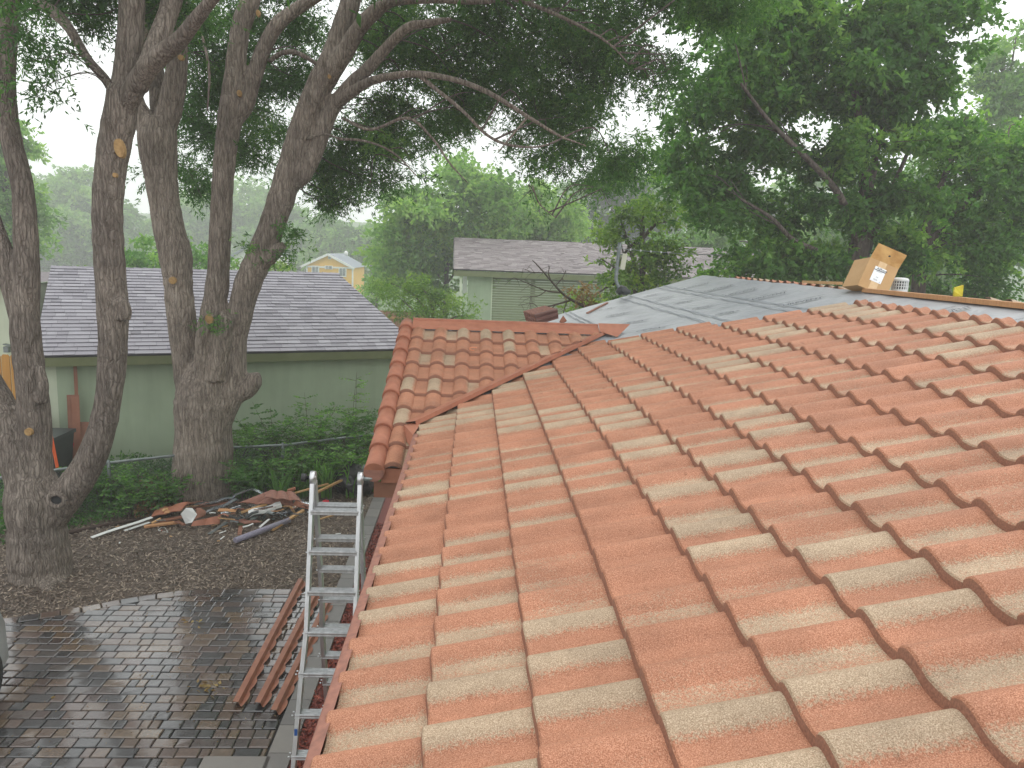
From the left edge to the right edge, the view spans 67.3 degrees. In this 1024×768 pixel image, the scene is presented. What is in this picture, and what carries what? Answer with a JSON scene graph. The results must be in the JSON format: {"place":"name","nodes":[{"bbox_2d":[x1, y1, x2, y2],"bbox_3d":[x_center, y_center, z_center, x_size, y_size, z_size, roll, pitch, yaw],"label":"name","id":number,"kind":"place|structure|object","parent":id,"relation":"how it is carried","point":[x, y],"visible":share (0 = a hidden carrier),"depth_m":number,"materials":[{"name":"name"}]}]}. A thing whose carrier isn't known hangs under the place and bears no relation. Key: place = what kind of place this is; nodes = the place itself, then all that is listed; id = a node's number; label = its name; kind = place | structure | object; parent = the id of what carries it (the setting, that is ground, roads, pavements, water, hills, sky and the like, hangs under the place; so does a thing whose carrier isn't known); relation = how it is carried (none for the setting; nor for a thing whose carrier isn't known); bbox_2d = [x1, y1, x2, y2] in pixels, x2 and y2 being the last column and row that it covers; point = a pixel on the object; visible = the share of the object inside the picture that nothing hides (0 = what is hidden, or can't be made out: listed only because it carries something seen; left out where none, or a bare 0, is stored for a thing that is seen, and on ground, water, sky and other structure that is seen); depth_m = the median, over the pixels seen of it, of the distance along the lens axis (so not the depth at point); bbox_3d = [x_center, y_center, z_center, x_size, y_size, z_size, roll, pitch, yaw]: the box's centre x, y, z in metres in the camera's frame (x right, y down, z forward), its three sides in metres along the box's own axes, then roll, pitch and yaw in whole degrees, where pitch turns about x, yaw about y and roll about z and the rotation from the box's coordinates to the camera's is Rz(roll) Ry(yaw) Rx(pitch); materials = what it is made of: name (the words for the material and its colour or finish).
{"place":"outdoors","nodes":[
{"label":"outdoors","id":0,"kind":"place"},
{"bbox_2d":[0,589,318,767],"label":"paving","id":1,"kind":"structure","parent":0,"point":[37,649],"depth_m":7.75,"materials":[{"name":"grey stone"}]},
{"bbox_2d":[0,612,8,689],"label":"parked car","id":2,"kind":"object","parent":1,"relation":"on","point":[4,655],"visible":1,"depth_m":7.46,"materials":[{"name":"grey paint"}]},
{"bbox_2d":[232,578,305,705],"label":"metal trim","id":3,"kind":"structure","parent":1,"relation":"on","point":[250,679],"depth_m":8.41,"materials":[{"name":"metal"}]},
{"bbox_2d":[254,596,318,706],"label":"metal trim","id":4,"kind":"structure","parent":1,"relation":"on","point":[263,698],"depth_m":8.16,"materials":[{"name":"metal"}]},
{"bbox_2d":[270,603,332,714],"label":"metal trim","id":5,"kind":"structure","parent":1,"relation":"on","point":[280,703],"depth_m":7.80,"materials":[{"name":"metal"}]},
{"bbox_2d":[198,497,384,767],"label":"path","id":6,"kind":"structure","parent":0,"point":[279,751],"depth_m":7.40,"materials":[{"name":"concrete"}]},
{"bbox_2d":[0,213,1023,617],"bbox_3d":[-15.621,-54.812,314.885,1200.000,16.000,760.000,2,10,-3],"label":"ground","id":7,"kind":"structure","parent":0,"point":[116,571],"depth_m":10.91,"materials":[{"name":"brown soil"}]},
{"bbox_2d":[0,354,15,399],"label":"cedar fence","id":8,"kind":"object","parent":7,"relation":"on","point":[7,372],"visible":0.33,"depth_m":15.01,"materials":[{"name":"orange wood"}]},
{"bbox_2d":[0,271,49,393],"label":"pale house","id":9,"kind":"structure","parent":7,"relation":"on","point":[5,347],"depth_m":17.03,"materials":[{"name":"white paint"}]},
{"bbox_2d":[0,120,68,260],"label":"leafy tree","id":10,"kind":"object","parent":7,"relation":"on","point":[33,149],"visible":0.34,"depth_m":45.81,"materials":[{"name":"green plant"}]},
{"bbox_2d":[52,428,75,477],"bbox_3d":[-8.119,1.357,13.399,0.700,1.039,0.760,2,10,-3],"label":"wheeled bin","id":11,"kind":"object","parent":7,"relation":"on","point":[63,438],"visible":0.07,"depth_m":13.43,"materials":[{"name":"plastic"}]},
{"bbox_2d":[38,164,93,210],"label":"distant tree","id":12,"kind":"object","parent":7,"relation":"on","point":[72,185],"visible":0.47,"depth_m":129.37,"materials":[{"name":"green plant"}]},
{"bbox_2d":[39,202,92,269],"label":"distant tree","id":13,"kind":"object","parent":7,"relation":"on","point":[73,254],"visible":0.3,"depth_m":126.25,"materials":[{"name":"green plant"}]},
{"bbox_2d":[67,395,73,459],"bbox_3d":[-8.058,0.986,14.058,0.078,1.556,0.280,-2,11,-26],"label":"leaning board","id":14,"kind":"object","parent":7,"relation":"on","point":[69,409],"visible":0.36,"depth_m":14.03,"materials":[{"name":"brown wood"}]},
{"bbox_2d":[71,395,80,456],"bbox_3d":[-7.953,0.987,14.065,0.124,1.560,0.280,-2,11,-26],"label":"leaning board","id":15,"kind":"object","parent":7,"relation":"on","point":[76,418],"visible":0.57,"depth_m":14.04,"materials":[{"name":"brown wood"}]},
{"bbox_2d":[52,196,146,250],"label":"distant tree","id":16,"kind":"object","parent":7,"relation":"on","point":[81,226],"visible":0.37,"depth_m":125.79,"materials":[{"name":"green plant"}]},
{"bbox_2d":[84,464,135,507],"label":"fence weed","id":17,"kind":"object","parent":7,"relation":"on","point":[103,493],"visible":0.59,"depth_m":12.46,"materials":[{"name":"green plant"}]},
{"bbox_2d":[69,512,171,533],"bbox_3d":[-6.386,2.196,11.778,2.246,0.059,0.106,-6,13,-40],"label":"edging","id":18,"kind":"object","parent":7,"relation":"on","point":[106,525],"visible":0.55,"depth_m":11.93,"materials":[{"name":"white plastic"}]},
{"bbox_2d":[86,227,155,264],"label":"distant tree","id":19,"kind":"object","parent":7,"relation":"on","point":[127,245],"visible":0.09,"depth_m":124.72,"materials":[{"name":"green plant"}]},
{"bbox_2d":[98,462,147,499],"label":"fence weed","id":20,"kind":"object","parent":7,"relation":"on","point":[115,471],"visible":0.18,"depth_m":12.97,"materials":[{"name":"green plant"}]},
{"bbox_2d":[0,0,252,590],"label":"shade tree","id":21,"kind":"object","parent":7,"relation":"on","point":[42,502],"visible":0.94,"depth_m":9.44,"materials":[{"name":"brown plant"}]},
{"bbox_2d":[97,475,168,519],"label":"fence weed","id":22,"kind":"object","parent":7,"relation":"on","point":[138,497],"visible":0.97,"depth_m":12.30,"materials":[{"name":"green plant"}]},
{"bbox_2d":[133,474,174,517],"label":"dry vines","id":23,"kind":"object","parent":7,"relation":"on","point":[138,507],"visible":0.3,"depth_m":12.44,"materials":[{"name":"brown plant"}]},
{"bbox_2d":[130,218,187,266],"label":"distant tree","id":24,"kind":"object","parent":7,"relation":"on","point":[147,227],"visible":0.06,"depth_m":133.63,"materials":[{"name":"green plant"}]},
{"bbox_2d":[124,468,204,509],"bbox_3d":[-5.735,1.764,12.593,1.328,0.694,0.842,2,10,-3],"label":"fence weed","id":25,"kind":"object","parent":7,"relation":"on","point":[170,491],"visible":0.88,"depth_m":12.62,"materials":[{"name":"green plant"}]},
{"bbox_2d":[142,190,209,254],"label":"distant tree","id":26,"kind":"object","parent":7,"relation":"on","point":[197,230],"visible":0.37,"depth_m":142.09,"materials":[{"name":"green plant"}]},
{"bbox_2d":[124,232,240,269],"bbox_3d":[-14.496,-3.981,32.927,5.314,5.241,4.551,2,10,-3],"label":"leafy tree","id":27,"kind":"object","parent":7,"relation":"on","point":[136,258],"visible":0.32,"depth_m":32.04,"materials":[{"name":"green plant"}]},
{"bbox_2d":[0,467,373,617],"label":"bark chips","id":28,"kind":"object","parent":7,"relation":"on","point":[263,582],"visible":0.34,"depth_m":10.82,"materials":[{"name":"brown wood"}]},
{"bbox_2d":[91,517,152,537],"bbox_3d":[-5.947,2.185,11.749,0.075,0.085,0.921,9,12,36],"label":"metal strip","id":29,"kind":"object","parent":28,"relation":"on","point":[117,528],"visible":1,"depth_m":11.71,"materials":[{"name":"white paint"}]},
{"bbox_2d":[144,520,179,527],"bbox_3d":[-5.439,2.180,11.955,0.506,0.045,0.090,-2,10,-24],"label":"wood strip","id":30,"kind":"object","parent":28,"relation":"on","point":[159,524],"visible":1,"depth_m":11.92,"materials":[{"name":"orange wood"}]},
{"bbox_2d":[151,502,187,516],"bbox_3d":[-5.482,2.012,12.299,0.501,0.182,0.305,2,10,-3],"label":"tile scrap","id":31,"kind":"object","parent":28,"relation":"on","point":[178,507],"visible":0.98,"depth_m":12.27,"materials":[{"name":"ceramic"}]},
{"bbox_2d":[181,508,196,523],"bbox_3d":[-5.037,2.063,12.007,0.283,0.250,0.080,6,10,21],"label":"metal sheet","id":32,"kind":"object","parent":28,"relation":"on","point":[188,515],"visible":1,"depth_m":11.99,"materials":[{"name":"white paint"}]},
{"bbox_2d":[191,515,220,525],"bbox_3d":[-4.768,2.152,12.022,0.462,0.100,0.139,-5,12,-37],"label":"tile scrap","id":33,"kind":"object","parent":28,"relation":"on","point":[212,520],"visible":0.99,"depth_m":12.03,"materials":[{"name":"ceramic"}]},
{"bbox_2d":[233,517,290,543],"bbox_3d":[-3.832,2.248,11.839,0.089,0.134,1.011,9,12,34],"label":"conduit pipe","id":34,"kind":"object","parent":28,"relation":"on","point":[248,535],"visible":1,"depth_m":11.77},
{"bbox_2d":[334,459,373,496],"bbox_3d":[-2.858,1.654,13.940,0.767,0.681,0.674,2,10,-3],"label":"rubbish bag","id":35,"kind":"object","parent":28,"relation":"on","point":[354,470],"visible":0.63,"depth_m":13.71,"materials":[{"name":"black plastic"}]},
{"bbox_2d":[0,433,373,521],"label":"chain link fence","id":36,"kind":"object","parent":7,"relation":"on","point":[109,462],"visible":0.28,"depth_m":13.03,"materials":[{"name":"metal"}]},
{"bbox_2d":[77,255,296,271],"bbox_3d":[-16.911,-4.555,39.168,12.588,4.347,3.300,2,10,-3],"label":"leafy tree","id":37,"kind":"object","parent":7,"relation":"on","point":[275,266],"visible":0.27,"depth_m":38.84,"materials":[{"name":"green plant"}]},
{"bbox_2d":[0,435,380,544],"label":"ground cover","id":38,"kind":"object","parent":7,"relation":"on","point":[99,510],"visible":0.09,"depth_m":12.70,"materials":[{"name":"green plant"}]},
{"bbox_2d":[184,180,245,243],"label":"distant tree","id":39,"kind":"object","parent":7,"relation":"on","point":[235,197],"visible":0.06,"depth_m":150.29,"materials":[{"name":"green plant"}]},
{"bbox_2d":[40,265,398,469],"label":"green garage","id":40,"kind":"structure","parent":7,"relation":"on","point":[314,333],"depth_m":15.92,"materials":[{"name":"paint"}]},
{"bbox_2d":[206,176,271,235],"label":"distant tree","id":41,"kind":"object","parent":7,"relation":"on","point":[238,220],"visible":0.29,"depth_m":145.51,"materials":[{"name":"green plant"}]},
{"bbox_2d":[215,456,271,500],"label":"fence weed","id":42,"kind":"object","parent":7,"relation":"on","point":[243,480],"visible":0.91,"depth_m":13.17,"materials":[{"name":"green plant"}]},
{"bbox_2d":[233,422,275,475],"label":"fence weed","id":43,"kind":"object","parent":7,"relation":"on","point":[245,450],"visible":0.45,"depth_m":14.05,"materials":[{"name":"green plant"}]},
{"bbox_2d":[232,422,280,460],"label":"fence weed","id":44,"kind":"object","parent":7,"relation":"on","point":[235,433],"visible":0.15,"depth_m":14.91,"materials":[{"name":"green plant"}]},
{"bbox_2d":[245,458,268,497],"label":"iris clump","id":45,"kind":"object","parent":7,"relation":"on","point":[260,485],"visible":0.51,"depth_m":13.31,"materials":[{"name":"green plant"}]},
{"bbox_2d":[230,245,287,269],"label":"white house","id":46,"kind":"structure","parent":7,"relation":"on","point":[240,253],"depth_m":92.25,"materials":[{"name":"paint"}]},
{"bbox_2d":[248,501,281,516],"bbox_3d":[-3.997,2.024,12.450,0.512,0.160,0.170,-2,11,-24],"label":"gutter piece","id":47,"kind":"object","parent":7,"relation":"on","point":[276,505],"visible":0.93,"depth_m":12.42,"materials":[{"name":"white paint"}]},
{"bbox_2d":[231,225,304,269],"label":"distant tree","id":48,"kind":"object","parent":7,"relation":"on","point":[251,232],"visible":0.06,"depth_m":136.97,"materials":[{"name":"green plant"}]},
{"bbox_2d":[234,403,309,474],"bbox_3d":[-4.510,1.131,14.353,1.509,1.452,1.189,2,10,-3],"label":"fence weed","id":49,"kind":"object","parent":7,"relation":"on","point":[276,432],"visible":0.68,"depth_m":14.33,"materials":[{"name":"green plant"}]},
{"bbox_2d":[236,191,314,231],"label":"distant tree","id":50,"kind":"object","parent":7,"relation":"on","point":[257,206],"visible":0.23,"depth_m":141.81,"materials":[{"name":"green plant"}]},
{"bbox_2d":[261,460,297,505],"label":"iris clump","id":51,"kind":"object","parent":7,"relation":"on","point":[275,486],"visible":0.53,"depth_m":13.19,"materials":[{"name":"green plant"}]},
{"bbox_2d":[255,444,323,491],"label":"fence weed","id":52,"kind":"object","parent":7,"relation":"on","point":[287,469],"visible":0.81,"depth_m":13.48,"materials":[{"name":"green plant"}]},
{"bbox_2d":[251,417,337,467],"bbox_3d":[-4.137,1.216,14.642,1.466,1.216,1.112,7,11,26],"label":"fence weed","id":53,"kind":"object","parent":7,"relation":"on","point":[296,450],"visible":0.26,"depth_m":14.55,"materials":[{"name":"green plant"}]},
{"bbox_2d":[281,220,313,271],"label":"distant tree","id":54,"kind":"object","parent":7,"relation":"on","point":[295,247],"visible":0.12,"depth_m":132.56,"materials":[{"name":"green plant"}]},
{"bbox_2d":[295,456,322,498],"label":"iris clump","id":55,"kind":"object","parent":7,"relation":"on","point":[304,494],"visible":0.69,"depth_m":13.59,"materials":[{"name":"green plant"}]},
{"bbox_2d":[290,207,330,270],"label":"distant tree","id":56,"kind":"object","parent":7,"relation":"on","point":[306,249],"visible":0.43,"depth_m":127.98,"materials":[{"name":"green plant"}]},
{"bbox_2d":[276,393,366,469],"bbox_3d":[-3.736,1.030,14.760,1.533,1.574,1.713,-6,12,-39],"label":"fence weed","id":57,"kind":"object","parent":7,"relation":"on","point":[313,435],"visible":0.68,"depth_m":14.64,"materials":[{"name":"green plant"}]},
{"bbox_2d":[311,459,344,498],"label":"iris clump","id":58,"kind":"object","parent":7,"relation":"on","point":[326,493],"visible":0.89,"depth_m":13.60,"materials":[{"name":"green plant"}]},
{"bbox_2d":[294,442,368,492],"bbox_3d":[-3.241,1.487,13.897,1.453,0.998,0.814,5,10,18],"label":"fence weed","id":59,"kind":"object","parent":7,"relation":"on","point":[345,455],"visible":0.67,"depth_m":13.77,"materials":[{"name":"green plant"}]},
{"bbox_2d":[300,251,365,292],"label":"yellow house","id":60,"kind":"structure","parent":7,"relation":"on","point":[350,270],"depth_m":102.85,"materials":[{"name":"paint"}]},
{"bbox_2d":[298,244,371,277],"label":"distant tree","id":61,"kind":"object","parent":7,"relation":"on","point":[365,268],"visible":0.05,"depth_m":118.84,"materials":[{"name":"green plant"}]},
{"bbox_2d":[288,498,391,767],"bbox_3d":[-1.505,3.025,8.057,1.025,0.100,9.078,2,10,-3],"label":"red mulch","id":62,"kind":"object","parent":7,"relation":"on","point":[312,725],"visible":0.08,"depth_m":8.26,"materials":[{"name":"red wood"}]},
{"bbox_2d":[288,471,371,767],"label":"folding ladder","id":63,"kind":"object","parent":62,"relation":"on","point":[324,630],"visible":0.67,"depth_m":5.69,"materials":[{"name":"metal"}]},
{"bbox_2d":[306,209,378,259],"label":"distant tree","id":64,"kind":"object","parent":7,"relation":"on","point":[329,239],"visible":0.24,"depth_m":122.77,"materials":[{"name":"green plant"}]},
{"bbox_2d":[310,408,378,461],"bbox_3d":[-3.172,1.090,15.211,1.733,1.347,1.118,2,10,-3],"label":"fence weed","id":65,"kind":"object","parent":7,"relation":"on","point":[347,429],"visible":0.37,"depth_m":15.10,"materials":[{"name":"green plant"}]},
{"bbox_2d":[319,431,371,477],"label":"fence weed","id":66,"kind":"object","parent":7,"relation":"on","point":[354,446],"visible":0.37,"depth_m":14.41,"materials":[{"name":"green plant"}]},
{"bbox_2d":[341,460,363,498],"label":"iris clump","id":67,"kind":"object","parent":7,"relation":"on","point":[351,495],"visible":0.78,"depth_m":13.67,"materials":[{"name":"green plant"}]},
{"bbox_2d":[338,373,369,447],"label":"fence weed","id":68,"kind":"object","parent":7,"relation":"on","point":[353,408],"visible":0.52,"depth_m":15.37,"materials":[{"name":"green plant"}]},
{"bbox_2d":[333,410,375,458],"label":"fence weed","id":69,"kind":"object","parent":7,"relation":"on","point":[364,422],"visible":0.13,"depth_m":15.45,"materials":[{"name":"green plant"}]},
{"bbox_2d":[334,219,379,275],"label":"distant tree","id":70,"kind":"object","parent":7,"relation":"on","point":[353,239],"visible":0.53,"depth_m":118.58,"materials":[{"name":"green plant"}]},
{"bbox_2d":[350,427,373,462],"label":"fence weed","id":71,"kind":"object","parent":7,"relation":"on","point":[368,436],"visible":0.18,"depth_m":14.79,"materials":[{"name":"green plant"}]},
{"bbox_2d":[355,254,400,309],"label":"leafy tree","id":72,"kind":"object","parent":7,"relation":"on","point":[368,298],"visible":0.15,"depth_m":58.27,"materials":[{"name":"green plant"}]},
{"bbox_2d":[379,310,423,327],"bbox_3d":[-5.876,-3.328,39.737,2.840,0.877,0.099,2,10,-3],"label":"garden fence","id":73,"kind":"object","parent":7,"relation":"on","point":[392,319],"visible":0.13,"depth_m":39.72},
{"bbox_2d":[32,0,793,505],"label":"shade tree","id":74,"kind":"object","parent":7,"relation":"on","point":[578,52],"visible":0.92,"depth_m":12.65,"materials":[{"name":"green plant"}]},
{"bbox_2d":[364,269,487,323],"bbox_3d":[-2.871,-1.794,25.930,4.108,4.106,3.209,2,10,-3],"label":"garden bush","id":75,"kind":"object","parent":7,"relation":"on","point":[432,303],"visible":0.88,"depth_m":25.39,"materials":[{"name":"green plant"}]},
{"bbox_2d":[351,147,544,318],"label":"leafy tree","id":76,"kind":"object","parent":7,"relation":"on","point":[427,231],"visible":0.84,"depth_m":43.09,"materials":[{"name":"green plant"}]},
{"bbox_2d":[474,176,597,306],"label":"leafy tree","id":77,"kind":"object","parent":7,"relation":"on","point":[575,224],"visible":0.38,"depth_m":47.52,"materials":[{"name":"green plant"}]},
{"bbox_2d":[543,179,610,280],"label":"distant tree","id":78,"kind":"object","parent":7,"relation":"on","point":[559,191],"visible":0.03,"depth_m":134.46,"materials":[{"name":"green plant"}]},
{"bbox_2d":[557,293,610,313],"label":"garden bush","id":79,"kind":"object","parent":7,"relation":"on","point":[579,307],"visible":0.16,"depth_m":17.48,"materials":[{"name":"green plant"}]},
{"bbox_2d":[505,260,600,320],"bbox_3d":[0.939,-2.018,16.925,2.202,1.370,0.784,2,10,-3],"label":"dead branch","id":80,"kind":"object","parent":79,"relation":"attached to","point":[580,298],"visible":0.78,"depth_m":16.95,"materials":[{"name":"brown plant"}]},
{"bbox_2d":[453,237,754,321],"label":"green house","id":81,"kind":"structure","parent":7,"relation":"on","point":[497,260],"depth_m":38.52,"materials":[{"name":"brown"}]},
{"bbox_2d":[562,167,678,298],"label":"conifer tree","id":82,"kind":"object","parent":7,"relation":"on","point":[606,217],"visible":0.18,"depth_m":81.66,"materials":[{"name":"green plant"}]},
{"bbox_2d":[567,190,699,307],"bbox_3d":[3.386,-1.969,20.987,3.540,6.566,3.124,-2,10,-22],"label":"leafy tree","id":83,"kind":"object","parent":7,"relation":"on","point":[649,262],"visible":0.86,"depth_m":20.46,"materials":[{"name":"green plant"}]},
{"bbox_2d":[624,167,688,236],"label":"distant tree","id":84,"kind":"object","parent":7,"relation":"on","point":[661,199],"visible":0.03,"depth_m":113.64,"materials":[{"name":"green plant"}]},
{"bbox_2d":[303,275,1023,767],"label":"tiled house","id":85,"kind":"structure","parent":7,"relation":"on","point":[705,521],"depth_m":3.41,"materials":[{"name":"tile"}]},
{"bbox_2d":[523,306,558,321],"bbox_3d":[0.465,-1.123,12.520,0.555,0.289,0.413,2,10,-3],"label":"tile bundle","id":86,"kind":"object","parent":85,"relation":"on","point":[543,314],"visible":0.97,"depth_m":12.36,"materials":[{"name":"ceramic"}]},
{"bbox_2d":[614,242,630,294],"bbox_3d":[2.008,-2.068,13.865,0.314,0.942,0.165,2,10,-3],"label":"antenna mast","id":87,"kind":"object","parent":85,"relation":"on","point":[622,290],"visible":1,"depth_m":13.83,"materials":[{"name":"metal"}]},
{"bbox_2d":[802,280,842,284],"bbox_3d":[3.847,-1.261,9.564,0.070,0.055,0.921,1,10,-5],"label":"ridge board","id":88,"kind":"object","parent":85,"relation":"on","point":[825,282],"visible":1,"depth_m":9.44,"materials":[{"name":"beige wood"}]},
{"bbox_2d":[842,243,906,290],"bbox_3d":[3.994,-1.247,8.487,0.603,0.609,0.700,2,10,-3],"label":"cardboard box","id":89,"kind":"object","parent":85,"relation":"on","point":[879,267],"visible":1,"depth_m":8.36,"materials":[{"name":"brown cardboard"}]},
{"bbox_2d":[891,277,908,291],"bbox_3d":[4.325,-1.094,8.580,0.180,0.186,0.180,2,10,-3],"label":"basket","id":90,"kind":"object","parent":85,"relation":"on","point":[900,284],"visible":0.81,"depth_m":8.51,"materials":[{"name":"white paint"}]},
{"bbox_2d":[862,288,1023,308],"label":"ridge board","id":91,"kind":"object","parent":85,"relation":"on","point":[1019,305],"visible":1,"depth_m":6.73,"materials":[{"name":"brown wood"}]},
{"bbox_2d":[682,152,787,247],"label":"distant tree","id":92,"kind":"object","parent":7,"relation":"on","point":[772,184],"visible":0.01,"depth_m":107.71,"materials":[{"name":"green plant"}]},
{"bbox_2d":[638,0,1023,285],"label":"broadleaf tree","id":93,"kind":"object","parent":7,"relation":"on","point":[864,96],"visible":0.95,"depth_m":16.45,"materials":[{"name":"green plant"}]},
{"bbox_2d":[646,185,1023,295],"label":"leafy tree","id":94,"kind":"object","parent":7,"relation":"on","point":[714,240],"visible":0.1,"depth_m":46.91,"materials":[{"name":"green plant"}]},
{"bbox_2d":[767,168,912,235],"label":"distant tree","id":95,"kind":"object","parent":7,"relation":"on","point":[818,184],"visible":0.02,"depth_m":104.65,"materials":[{"name":"green plant"}]},
{"bbox_2d":[872,96,1023,301],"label":"broadleaf tree","id":96,"kind":"object","parent":7,"relation":"on","point":[989,258],"visible":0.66,"depth_m":18.18,"materials":[{"name":"green plant"}]},
{"bbox_2d":[960,19,1023,292],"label":"leafy tree","id":97,"kind":"object","parent":7,"relation":"on","point":[1003,89],"visible":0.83,"depth_m":40.51,"materials":[{"name":"green plant"}]},
{"bbox_2d":[16,0,1023,230],"label":"sky","id":98,"kind":"structure","parent":0,"point":[69,143],"materials":[{"name":"white"}]},
{"bbox_3d":[-4.393,2.100,12.461,0.468,0.168,0.309,2,10,-3],"label":"metal scrap","id":99,"kind":"object","parent":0,"visible":0},
{"bbox_2d":[241,504,266,513],"bbox_3d":[-4.198,2.021,12.525,0.411,0.124,0.060,-2,11,-26],"label":"wood strip","id":100,"kind":"object","parent":99,"relation":"on","point":[247,510],"visible":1,"depth_m":12.51,"materials":[{"name":"beige wood"}]},
{"bbox_2d":[239,491,294,506],"bbox_3d":[-4.024,1.885,12.677,0.929,0.178,0.295,2,10,-3],"label":"tile scrap","id":101,"kind":"object","parent":100,"relation":"on","point":[259,499],"visible":0.73,"depth_m":12.61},
{"bbox_2d":[264,490,301,501],"bbox_3d":[-3.723,1.832,12.610,0.616,0.130,0.307,2,10,-3],"label":"tile scrap","id":102,"kind":"object","parent":101,"relation":"on","point":[282,494],"visible":1,"depth_m":12.57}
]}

